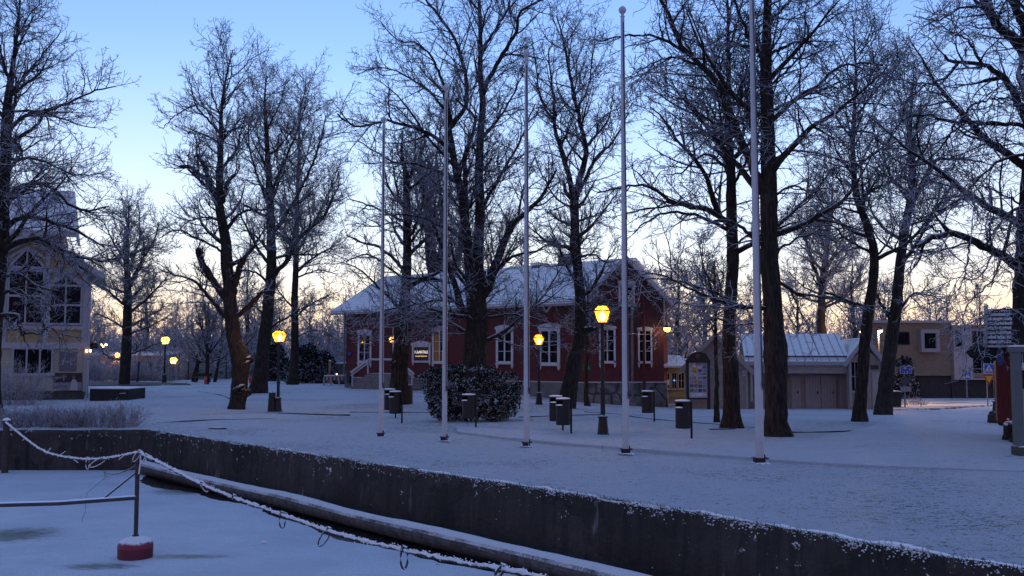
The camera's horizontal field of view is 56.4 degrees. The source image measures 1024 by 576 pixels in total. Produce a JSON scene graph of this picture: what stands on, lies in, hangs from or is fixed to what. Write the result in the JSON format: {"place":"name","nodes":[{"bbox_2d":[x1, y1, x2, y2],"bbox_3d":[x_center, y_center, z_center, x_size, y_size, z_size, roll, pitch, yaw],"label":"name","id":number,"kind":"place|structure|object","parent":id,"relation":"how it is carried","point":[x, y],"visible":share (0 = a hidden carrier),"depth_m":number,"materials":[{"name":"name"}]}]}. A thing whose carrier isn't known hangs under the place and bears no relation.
{"place":"outdoors","nodes":[
{"label":"outdoors","id":0,"kind":"place"},
{"bbox_2d":[88,382,190,385],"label":"gravel road","id":1,"kind":"structure","parent":0,"point":[130,384],"depth_m":75.33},
{"bbox_2d":[0,470,517,575],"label":"ice","id":2,"kind":"structure","parent":0,"point":[192,534],"depth_m":19.18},
{"bbox_2d":[1,418,10,472],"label":"mooring post","id":3,"kind":"object","parent":2,"relation":"in","point":[5,451],"visible":0.94,"depth_m":30.02,"materials":[{"name":"wood"}]},
{"bbox_2d":[5,421,546,575],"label":"mooring rope","id":4,"kind":"object","parent":3,"relation":"hanging from","point":[501,567],"visible":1,"depth_m":11.54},
{"bbox_2d":[0,454,153,560],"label":"mooring boom","id":5,"kind":"object","parent":2,"relation":"on","point":[136,546],"visible":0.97,"depth_m":17.32,"materials":[{"name":"metal"}]},
{"bbox_2d":[140,475,548,575],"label":"open water","id":6,"kind":"structure","parent":0,"point":[156,482],"depth_m":20.49,"materials":[{"name":"black liquid"}]},
{"bbox_2d":[140,460,650,575],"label":"floating log","id":7,"kind":"object","parent":6,"relation":"on","point":[544,562],"visible":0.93,"depth_m":18.56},
{"bbox_2d":[0,378,1023,565],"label":"snowy ground","id":8,"kind":"structure","parent":0,"point":[975,514],"depth_m":21.29,"materials":[{"name":"snow"}]},
{"bbox_2d":[0,399,43,427],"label":"hedge shrub","id":9,"kind":"object","parent":8,"relation":"on","point":[16,419],"visible":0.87,"depth_m":31.47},
{"bbox_2d":[1,355,64,404],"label":"frosted shrub","id":10,"kind":"object","parent":8,"relation":"on","point":[7,387],"visible":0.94,"depth_m":45.56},
{"bbox_2d":[20,400,71,427],"bbox_3d":[-15.514,4.225,31.919,1.572,0.986,1.480,0,-4,0],"label":"hedge shrub","id":11,"kind":"object","parent":8,"relation":"on","point":[41,420],"visible":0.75,"depth_m":31.61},
{"bbox_2d":[1,189,105,399],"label":"yellow house","id":12,"kind":"structure","parent":8,"relation":"on","point":[73,379],"depth_m":51.73,"materials":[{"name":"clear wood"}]},
{"bbox_2d":[7,247,44,324],"bbox_3d":[-26.107,-0.127,51.284,1.849,4.170,0.145,2,-4,-23],"label":"tall window","id":13,"kind":"structure","parent":12,"relation":"in","point":[11,297],"depth_m":51.23,"materials":[{"name":"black glass"}]},
{"bbox_2d":[10,348,54,375],"bbox_3d":[-25.701,3.930,51.175,2.174,1.561,0.140,2,-4,-23],"label":"window","id":14,"kind":"structure","parent":12,"relation":"in","point":[30,356],"depth_m":51.18,"materials":[{"name":"black glass"}]},
{"bbox_2d":[48,274,82,324],"bbox_3d":[-24.322,0.603,51.992,1.714,2.814,0.145,2,-4,-23],"label":"tall window","id":15,"kind":"structure","parent":12,"relation":"in","point":[76,316],"depth_m":52.02,"materials":[{"name":"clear glass"}]},
{"bbox_2d":[45,402,93,427],"bbox_3d":[-14.720,4.212,31.818,1.577,0.926,1.778,0,-4,0],"label":"hedge shrub","id":16,"kind":"object","parent":8,"relation":"on","point":[66,421],"visible":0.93,"depth_m":31.47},
{"bbox_2d":[0,430,148,469],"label":"quay wall","id":17,"kind":"structure","parent":8,"relation":"on","point":[24,455],"depth_m":30.80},
{"bbox_2d":[0,0,162,413],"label":"bare tree","id":18,"kind":"object","parent":8,"relation":"on","point":[10,146],"visible":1,"depth_m":38.03,"materials":[{"name":"brown plant"}]},
{"bbox_2d":[69,401,114,427],"bbox_3d":[-13.974,4.225,31.921,1.757,0.915,1.688,0,-4,0],"label":"hedge shrub","id":19,"kind":"object","parent":8,"relation":"on","point":[89,420],"visible":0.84,"depth_m":31.66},
{"bbox_2d":[90,294,113,352],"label":"background tree","id":20,"kind":"object","parent":8,"relation":"on","point":[99,331],"visible":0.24,"depth_m":104.09,"materials":[{"name":"brown plant"}]},
{"bbox_2d":[89,356,119,381],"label":"frosted shrub","id":21,"kind":"object","parent":8,"relation":"on","point":[113,372],"visible":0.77,"depth_m":85.49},
{"bbox_2d":[90,386,144,400],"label":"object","id":22,"kind":"structure","parent":8,"relation":"on","point":[109,393],"depth_m":50.74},
{"bbox_2d":[93,397,150,427],"bbox_3d":[-12.964,4.144,31.738,1.866,1.049,1.750,2,-4,-24],"label":"hedge shrub","id":23,"kind":"object","parent":8,"relation":"on","point":[118,418],"visible":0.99,"depth_m":31.65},
{"bbox_2d":[84,180,186,383],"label":"bare tree","id":24,"kind":"object","parent":8,"relation":"on","point":[127,302],"visible":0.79,"depth_m":76.14,"materials":[{"name":"brown plant"}]},
{"bbox_2d":[89,352,183,378],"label":"pale house","id":25,"kind":"structure","parent":8,"relation":"on","point":[142,356],"depth_m":94.73,"materials":[{"name":"white paint"}]},
{"bbox_2d":[132,264,174,352],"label":"background tree","id":26,"kind":"object","parent":8,"relation":"on","point":[149,341],"visible":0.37,"depth_m":97.83,"materials":[{"name":"brown plant"}]},
{"bbox_2d":[149,296,194,350],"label":"background tree","id":27,"kind":"object","parent":8,"relation":"on","point":[175,317],"visible":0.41,"depth_m":111.56,"materials":[{"name":"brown plant"}]},
{"bbox_2d":[179,332,221,381],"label":"tree","id":28,"kind":"object","parent":8,"relation":"on","point":[194,371],"visible":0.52,"depth_m":85.58,"materials":[{"name":"brown plant"}]},
{"bbox_2d":[180,328,223,381],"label":"tree","id":29,"kind":"object","parent":8,"relation":"on","point":[198,363],"visible":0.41,"depth_m":85.56,"materials":[{"name":"brown plant"}]},
{"bbox_2d":[160,353,254,379],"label":"wire fence","id":30,"kind":"object","parent":8,"relation":"on","point":[188,367],"visible":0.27,"depth_m":91.68,"materials":[{"name":"black metal"}]},
{"bbox_2d":[169,275,247,383],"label":"young tree","id":31,"kind":"object","parent":8,"relation":"on","point":[206,309],"visible":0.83,"depth_m":79.22,"materials":[{"name":"brown plant"}]},
{"bbox_2d":[139,18,292,409],"bbox_3d":[-13.196,-3.388,42.482,6.138,18.236,6.247,2,-5,-27],"label":"bare tree","id":32,"kind":"object","parent":8,"relation":"on","point":[241,361],"visible":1,"depth_m":42.45,"materials":[{"name":"brown plant"}]},
{"bbox_2d":[201,331,230,381],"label":"tree","id":33,"kind":"object","parent":8,"relation":"on","point":[218,361],"visible":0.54,"depth_m":85.64,"materials":[{"name":"brown plant"}]},
{"bbox_2d":[211,278,242,376],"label":"background tree","id":34,"kind":"object","parent":8,"relation":"on","point":[222,327],"visible":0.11,"depth_m":99.89,"materials":[{"name":"brown plant"}]},
{"bbox_2d":[222,248,261,374],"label":"background tree","id":35,"kind":"object","parent":8,"relation":"on","point":[248,323],"visible":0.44,"depth_m":95.95,"materials":[{"name":"brown plant"}]},
{"bbox_2d":[240,270,305,354],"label":"background tree","id":36,"kind":"object","parent":8,"relation":"on","point":[274,316],"visible":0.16,"depth_m":103.88,"materials":[{"name":"brown plant"}]},
{"bbox_2d":[268,341,289,380],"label":"conifer shrub","id":37,"kind":"object","parent":8,"relation":"on","point":[273,361],"visible":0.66,"depth_m":87.12,"materials":[{"name":"green plant"}]},
{"bbox_2d":[271,327,286,411],"bbox_3d":[-9.979,3.471,40.789,0.515,3.588,0.515,0,-4,7],"label":"park lamp","id":38,"kind":"object","parent":8,"relation":"on","point":[279,336],"visible":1,"depth_m":40.71,"materials":[{"name":"metal"}]},
{"bbox_2d":[207,29,367,393],"bbox_3d":[-14.193,-4.565,60.032,9.494,23.065,8.751,2,-4,-21],"label":"bare tree","id":39,"kind":"object","parent":8,"relation":"on","point":[259,382],"visible":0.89,"depth_m":60.09,"materials":[{"name":"brown plant"}]},
{"bbox_2d":[247,46,359,384],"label":"bare tree","id":40,"kind":"object","parent":8,"relation":"on","point":[293,378],"visible":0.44,"depth_m":77.72,"materials":[{"name":"brown plant"}]},
{"bbox_2d":[283,342,328,382],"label":"conifer shrub","id":41,"kind":"object","parent":8,"relation":"on","point":[310,360],"visible":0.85,"depth_m":81.15,"materials":[{"name":"green plant"}]},
{"bbox_2d":[286,278,328,357],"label":"background tree","id":42,"kind":"object","parent":8,"relation":"on","point":[315,338],"visible":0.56,"depth_m":93.66,"materials":[{"name":"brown plant"}]},
{"bbox_2d":[308,349,337,382],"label":"conifer shrub","id":43,"kind":"object","parent":8,"relation":"on","point":[326,356],"visible":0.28,"depth_m":83.29,"materials":[{"name":"green plant"}]},
{"bbox_2d":[313,300,345,358],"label":"background tree","id":44,"kind":"object","parent":8,"relation":"on","point":[325,335],"visible":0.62,"depth_m":103.71,"materials":[{"name":"brown plant"}]},
{"bbox_2d":[330,362,345,383],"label":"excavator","id":45,"kind":"object","parent":8,"relation":"on","point":[340,368],"visible":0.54,"depth_m":78.68,"materials":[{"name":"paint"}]},
{"bbox_2d":[376,116,386,436],"bbox_3d":[-3.836,-0.371,28.227,0.334,9.555,0.334,0,-4,0],"label":"flagpole","id":46,"kind":"object","parent":8,"relation":"on","point":[380,433],"visible":0.99,"depth_m":28.11,"materials":[{"name":"white metal"}]},
{"bbox_2d":[316,105,472,404],"bbox_3d":[-5.296,-1.545,46.104,7.347,15.087,5.561,-3,-5,36],"label":"bare tree","id":47,"kind":"object","parent":8,"relation":"on","point":[399,369],"visible":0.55,"depth_m":46.26,"materials":[{"name":"brown plant"}]},
{"bbox_2d":[389,390,402,422],"bbox_3d":[-4.185,4.348,33.977,0.469,1.385,0.412,4,-6,-45],"label":"litter bin","id":48,"kind":"object","parent":8,"relation":"on","point":[395,401],"visible":0.98,"depth_m":33.88,"materials":[{"name":"black metal"}]},
{"bbox_2d":[379,113,486,272],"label":"bare tree","id":49,"kind":"object","parent":8,"relation":"on","point":[429,250],"visible":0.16,"depth_m":88.17,"materials":[{"name":"brown plant"}]},
{"bbox_2d":[439,84,449,441],"bbox_3d":[-1.885,-0.766,26.963,0.357,10.165,0.357,0,-4,0],"label":"flagpole","id":50,"kind":"object","parent":8,"relation":"on","point":[444,437],"visible":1,"depth_m":26.84,"materials":[{"name":"white metal"}]},
{"bbox_2d":[297,0,600,389],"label":"bare tree","id":51,"kind":"object","parent":8,"relation":"on","point":[479,287],"visible":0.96,"depth_m":43.73,"materials":[{"name":"brown plant"}]},
{"bbox_2d":[461,393,476,426],"bbox_3d":[-1.455,4.166,31.393,0.412,1.385,0.469,-4,-6,45],"label":"litter bin","id":52,"kind":"object","parent":8,"relation":"on","point":[469,405],"visible":0.99,"depth_m":31.29,"materials":[{"name":"black metal"}]},
{"bbox_2d":[417,362,523,421],"bbox_3d":[-1.483,3.823,34.587,3.893,2.250,2.324,0,-4,0],"label":"evergreen bush","id":53,"kind":"object","parent":8,"relation":"on","point":[507,396],"visible":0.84,"depth_m":34.31,"materials":[{"name":"green plant"}]},
{"bbox_2d":[330,254,677,406],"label":"red house","id":54,"kind":"structure","parent":8,"relation":"on","point":[648,370],"depth_m":59.67,"materials":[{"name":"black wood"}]},
{"bbox_2d":[357,329,372,365],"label":"window","id":55,"kind":"structure","parent":54,"relation":"in","point":[359,358],"depth_m":69.44,"materials":[{"name":"white paint"}]},
{"bbox_2d":[431,326,447,365],"bbox_3d":[-4.931,3.981,64.674,1.484,2.872,0.130,-3,-5,39],"label":"window","id":56,"kind":"structure","parent":54,"relation":"in","point":[436,347],"depth_m":64.83,"materials":[{"name":"white paint"}]},
{"bbox_2d":[495,325,513,368],"bbox_3d":[-0.490,3.753,61.030,1.532,2.806,0.130,-3,-5,39],"label":"window","id":57,"kind":"structure","parent":54,"relation":"in","point":[504,351],"depth_m":61.00,"materials":[{"name":"white paint"}]},
{"bbox_2d":[537,323,560,370],"bbox_3d":[2.282,3.619,58.754,1.736,2.910,0.130,-3,-5,39],"label":"window","id":58,"kind":"structure","parent":54,"relation":"in","point":[553,359],"depth_m":58.72,"materials":[{"name":"white paint"}]},
{"bbox_2d":[599,325,615,367],"bbox_3d":[5.679,3.493,56.805,1.088,2.565,0.130,0,-4,0],"label":"window","id":59,"kind":"structure","parent":54,"relation":"in","point":[609,355],"depth_m":56.81,"materials":[{"name":"white paint"}]},
{"bbox_2d":[637,327,652,367],"bbox_3d":[7.931,3.541,56.801,0.951,2.470,0.130,0,-4,0],"label":"window","id":60,"kind":"structure","parent":54,"relation":"in","point":[648,330],"depth_m":56.83,"materials":[{"name":"white paint"}]},
{"bbox_2d":[520,49,533,447],"bbox_3d":[0.385,-1.123,25.367,0.384,10.653,0.383,0,-4,0],"label":"flagpole","id":61,"kind":"object","parent":8,"relation":"on","point":[526,54],"visible":1,"depth_m":25.25,"materials":[{"name":"white metal"}]},
{"bbox_2d":[533,332,544,404],"bbox_3d":[1.344,3.997,47.567,0.542,3.658,0.542,0,-4,7],"label":"park lamp","id":62,"kind":"object","parent":8,"relation":"on","point":[539,393],"visible":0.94,"depth_m":47.46,"materials":[{"name":"metal"}]},
{"bbox_2d":[89,273,1003,381],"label":"distant wood","id":63,"kind":"object","parent":8,"relation":"on","point":[116,343],"visible":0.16,"depth_m":101.53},
{"bbox_2d":[549,395,563,429],"bbox_3d":[1.376,4.079,30.141,0.412,1.385,0.469,-2,-4,22],"label":"litter bin","id":64,"kind":"object","parent":8,"relation":"on","point":[552,407],"visible":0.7,"depth_m":30.04,"materials":[{"name":"black metal"}]},
{"bbox_2d":[504,0,661,408],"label":"bare tree","id":65,"kind":"object","parent":8,"relation":"on","point":[569,387],"visible":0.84,"depth_m":45.59,"materials":[{"name":"brown plant"}]},
{"bbox_2d":[147,430,1023,575],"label":"quay wall","id":66,"kind":"structure","parent":8,"relation":"on","point":[625,536],"depth_m":16.82,"materials":[{"name":"concrete"}]},
{"bbox_2d":[152,430,1023,567],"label":"rim snow lip","id":67,"kind":"object","parent":66,"relation":"on","point":[897,544],"visible":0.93,"depth_m":14.13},
{"bbox_2d":[166,432,1023,575],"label":"rim snow clumps","id":68,"kind":"object","parent":66,"relation":"on","point":[858,541],"visible":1,"depth_m":13.65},
{"bbox_2d":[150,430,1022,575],"bbox_3d":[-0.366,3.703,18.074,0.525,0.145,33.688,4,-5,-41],"label":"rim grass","id":69,"kind":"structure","parent":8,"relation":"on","point":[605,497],"depth_m":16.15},
{"bbox_2d":[555,264,621,405],"bbox_3d":[4.008,2.613,49.677,3.698,7.774,3.454,0,-4,0],"label":"young tree","id":70,"kind":"object","parent":8,"relation":"on","point":[586,382],"visible":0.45,"depth_m":49.37,"materials":[{"name":"brown plant"}]},
{"bbox_2d":[593,301,610,434],"bbox_3d":[2.688,2.378,28.308,0.532,4.022,0.532,0,-4,7],"label":"park lamp","id":71,"kind":"object","parent":8,"relation":"on","point":[602,311],"visible":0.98,"depth_m":28.22,"materials":[{"name":"metal"}]},
{"bbox_2d":[618,6,633,454],"bbox_3d":[2.773,-1.513,23.579,0.412,11.182,0.412,0,-4,0],"label":"flagpole","id":72,"kind":"object","parent":8,"relation":"on","point":[625,449],"visible":1,"depth_m":23.43,"materials":[{"name":"white metal"}]},
{"bbox_2d":[641,390,654,421],"bbox_3d":[4.865,4.374,34.355,0.412,1.385,0.469,-3,-5,39],"label":"litter bin","id":73,"kind":"object","parent":8,"relation":"on","point":[648,401],"visible":0.98,"depth_m":34.25,"materials":[{"name":"black metal"}]},
{"bbox_2d":[642,255,701,354],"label":"background tree","id":74,"kind":"object","parent":8,"relation":"on","point":[649,270],"visible":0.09,"depth_m":85.79,"materials":[{"name":"brown plant"}]},
{"bbox_2d":[664,355,685,403],"bbox_3d":[10.787,6.394,65.413,2.873,3.648,5.000,0,-4,0],"label":"kiosk","id":75,"kind":"object","parent":8,"relation":"on","point":[676,384],"visible":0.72,"depth_m":63.66,"materials":[{"name":"yellow wood"}]},
{"bbox_2d":[675,399,692,438],"bbox_3d":[4.841,3.866,27.120,0.412,1.385,0.469,-4,-6,45],"label":"litter bin","id":76,"kind":"object","parent":8,"relation":"on","point":[683,415],"visible":0.98,"depth_m":27.02,"materials":[{"name":"black metal"}]},
{"bbox_2d":[653,233,721,357],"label":"background tree","id":77,"kind":"object","parent":8,"relation":"on","point":[676,332],"visible":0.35,"depth_m":77.99,"materials":[{"name":"brown plant"}]},
{"bbox_2d":[685,352,709,408],"bbox_3d":[9.826,4.990,50.374,1.260,3.236,0.280,0,-4,0],"label":"notice board","id":78,"kind":"object","parent":8,"relation":"on","point":[697,375],"visible":0.96,"depth_m":50.32,"materials":[{"name":"black paint"}]},
{"bbox_2d":[669,225,739,356],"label":"background tree","id":79,"kind":"object","parent":8,"relation":"on","point":[704,332],"visible":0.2,"depth_m":92.14,"materials":[{"name":"brown plant"}]},
{"bbox_2d":[672,246,751,421],"bbox_3d":[7.125,1.786,34.437,2.655,6.792,2.626,1,-4,-17],"label":"young tree","id":80,"kind":"object","parent":8,"relation":"on","point":[716,417],"visible":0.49,"depth_m":34.26,"materials":[{"name":"brown plant"}]},
{"bbox_2d":[563,0,868,428],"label":"bare tree","id":81,"kind":"object","parent":8,"relation":"on","point":[731,417],"visible":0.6,"depth_m":31.75,"materials":[{"name":"brown plant"}]},
{"bbox_2d":[558,0,929,436],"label":"bare tree","id":82,"kind":"object","parent":8,"relation":"on","point":[775,358],"visible":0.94,"depth_m":28.74,"materials":[{"name":"brown plant"}]},
{"bbox_2d":[718,270,789,352],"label":"background tree","id":83,"kind":"object","parent":8,"relation":"on","point":[741,329],"visible":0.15,"depth_m":83.80,"materials":[{"name":"brown plant"}]},
{"bbox_2d":[749,0,769,463],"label":"flagpole","id":84,"kind":"object","parent":8,"relation":"on","point":[760,458],"visible":0.99,"depth_m":21.39,"materials":[{"name":"white metal"}]},
{"bbox_2d":[677,333,881,408],"bbox_3d":[15.339,5.362,54.799,11.373,5.578,9.550,-1,-4,11],"label":"service hut","id":85,"kind":"object","parent":8,"relation":"on","point":[829,381],"visible":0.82,"depth_m":51.56,"materials":[{"name":"wood"}]},
{"bbox_2d":[791,375,800,408],"bbox_3d":[15.545,5.700,52.184,0.501,1.838,0.141,-1,-4,11],"label":"door","id":86,"kind":"structure","parent":85,"relation":"in","point":[795,379],"depth_m":52.18,"materials":[{"name":"brown wood"}]},
{"bbox_2d":[805,375,820,407],"bbox_3d":[16.411,5.688,52.016,0.797,1.838,0.141,-1,-4,11],"label":"door","id":87,"kind":"structure","parent":85,"relation":"in","point":[812,382],"depth_m":52.02,"materials":[{"name":"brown wood"}]},
{"bbox_2d":[821,375,835,407],"bbox_3d":[17.211,5.677,51.861,0.776,1.838,0.141,-1,-4,11],"label":"door","id":88,"kind":"structure","parent":85,"relation":"in","point":[828,382],"depth_m":51.85,"materials":[{"name":"brown wood"}]},
{"bbox_2d":[872,372,879,407],"bbox_3d":[19.134,5.361,50.014,0.453,1.874,0.067,-1,-4,11],"label":"door","id":89,"kind":"structure","parent":85,"relation":"in","point":[875,375],"depth_m":50.01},
{"bbox_2d":[779,246,825,333],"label":"background tree","id":90,"kind":"object","parent":8,"relation":"on","point":[810,322],"visible":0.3,"depth_m":90.08,"materials":[{"name":"brown plant"}]},
{"bbox_2d":[778,162,890,333],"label":"bare tree","id":91,"kind":"object","parent":8,"relation":"on","point":[826,273],"visible":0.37,"depth_m":71.93,"materials":[{"name":"brown plant"}]},
{"bbox_2d":[831,243,884,346],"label":"background tree","id":92,"kind":"object","parent":8,"relation":"on","point":[852,325],"visible":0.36,"depth_m":87.80,"materials":[{"name":"brown plant"}]},
{"bbox_2d":[778,0,977,421],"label":"bare tree","id":93,"kind":"object","parent":8,"relation":"on","point":[859,411],"visible":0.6,"depth_m":34.54,"materials":[{"name":"brown plant"}]},
{"bbox_2d":[848,273,922,337],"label":"background tree","id":94,"kind":"object","parent":8,"relation":"on","point":[883,317],"visible":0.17,"depth_m":99.61,"materials":[{"name":"brown plant"}]},
{"bbox_2d":[900,366,911,406],"bbox_3d":[21.532,5.529,52.115,0.649,2.514,0.171,0,-4,0],"label":"traffic sign","id":95,"kind":"object","parent":8,"relation":"on","point":[904,379],"visible":0.96,"depth_m":52.11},
{"bbox_2d":[894,355,919,398],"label":"spruce","id":96,"kind":"object","parent":8,"relation":"on","point":[904,360],"visible":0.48,"depth_m":85.29,"materials":[{"name":"green plant"}]},
{"bbox_2d":[806,0,1023,442],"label":"bare tree","id":97,"kind":"object","parent":8,"relation":"on","point":[1015,263],"visible":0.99,"depth_m":25.52,"materials":[{"name":"brown plant"}]},
{"bbox_2d":[860,320,993,397],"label":"brick building","id":98,"kind":"structure","parent":8,"relation":"on","point":[935,370],"depth_m":89.76,"materials":[{"name":"beige brick"}]},
{"bbox_2d":[898,332,909,344],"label":"window","id":99,"kind":"structure","parent":98,"relation":"in","point":[904,337],"depth_m":89.84,"materials":[{"name":"black glass"}]},
{"bbox_2d":[918,329,939,351],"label":"bay window","id":100,"kind":"structure","parent":98,"relation":"in","point":[924,335],"depth_m":89.25,"materials":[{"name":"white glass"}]},
{"bbox_2d":[848,26,1020,414],"bbox_3d":[18.934,-3.143,43.007,7.703,18.262,5.679,1,-4,-20],"label":"bare tree","id":101,"kind":"object","parent":8,"relation":"on","point":[883,405],"visible":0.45,"depth_m":42.37,"materials":[{"name":"brown plant"}]},
{"bbox_2d":[919,281,954,319],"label":"background tree","id":102,"kind":"object","parent":8,"relation":"on","point":[935,312],"visible":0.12,"depth_m":122.17,"materials":[{"name":"brown plant"}]},
{"bbox_2d":[970,280,989,324],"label":"background tree","id":103,"kind":"object","parent":8,"relation":"on","point":[979,303],"visible":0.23,"depth_m":126.08,"materials":[{"name":"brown plant"}]},
{"bbox_2d":[982,364,993,406],"bbox_3d":[28.337,5.866,56.656,0.780,2.752,0.148,0,-4,0],"label":"traffic sign","id":104,"kind":"object","parent":8,"relation":"on","point":[988,368],"visible":0.93,"depth_m":56.66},
{"bbox_2d":[1001,418,1011,439],"bbox_3d":[13.799,3.967,26.381,0.717,0.740,0.718,-3,-5,34],"label":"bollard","id":105,"kind":"object","parent":8,"relation":"on","point":[1007,429],"visible":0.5,"depth_m":26.31,"materials":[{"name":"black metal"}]},
{"bbox_2d":[0,0,1023,352],"label":"sky","id":106,"kind":"structure","parent":0,"point":[150,38],"materials":[{"name":"blue"}]},
{"bbox_2d":[457,411,1023,471],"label":"path","id":107,"kind":"structure","parent":0,"point":[942,440],"depth_m":24.98,"materials":[{"name":"snow"}]},
{"bbox_2d":[556,397,571,433],"bbox_3d":[1.502,3.959,28.442,0.412,1.385,0.469,-4,-5,42],"label":"litter bin","id":108,"kind":"object","parent":107,"relation":"on","point":[563,410],"visible":1,"depth_m":28.34,"materials":[{"name":"black metal"}]},
{"bbox_2d":[966,305,1011,422],"bbox_3d":[14.096,2.164,27.650,1.687,3.344,2.490,-2,-4,25],"label":"signpost","id":109,"kind":"object","parent":107,"relation":"on","point":[1003,404],"visible":0.56,"depth_m":26.84,"materials":[{"name":"wood"}]},
{"bbox_2d":[1007,345,1023,455],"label":"timber frame post","id":110,"kind":"object","parent":107,"relation":"on","point":[1017,389],"visible":0.94,"depth_m":22.34,"materials":[{"name":"grey paint"}]},
{"bbox_2d":[893,399,993,409],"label":"street","id":111,"kind":"structure","parent":0,"point":[946,404],"depth_m":59.05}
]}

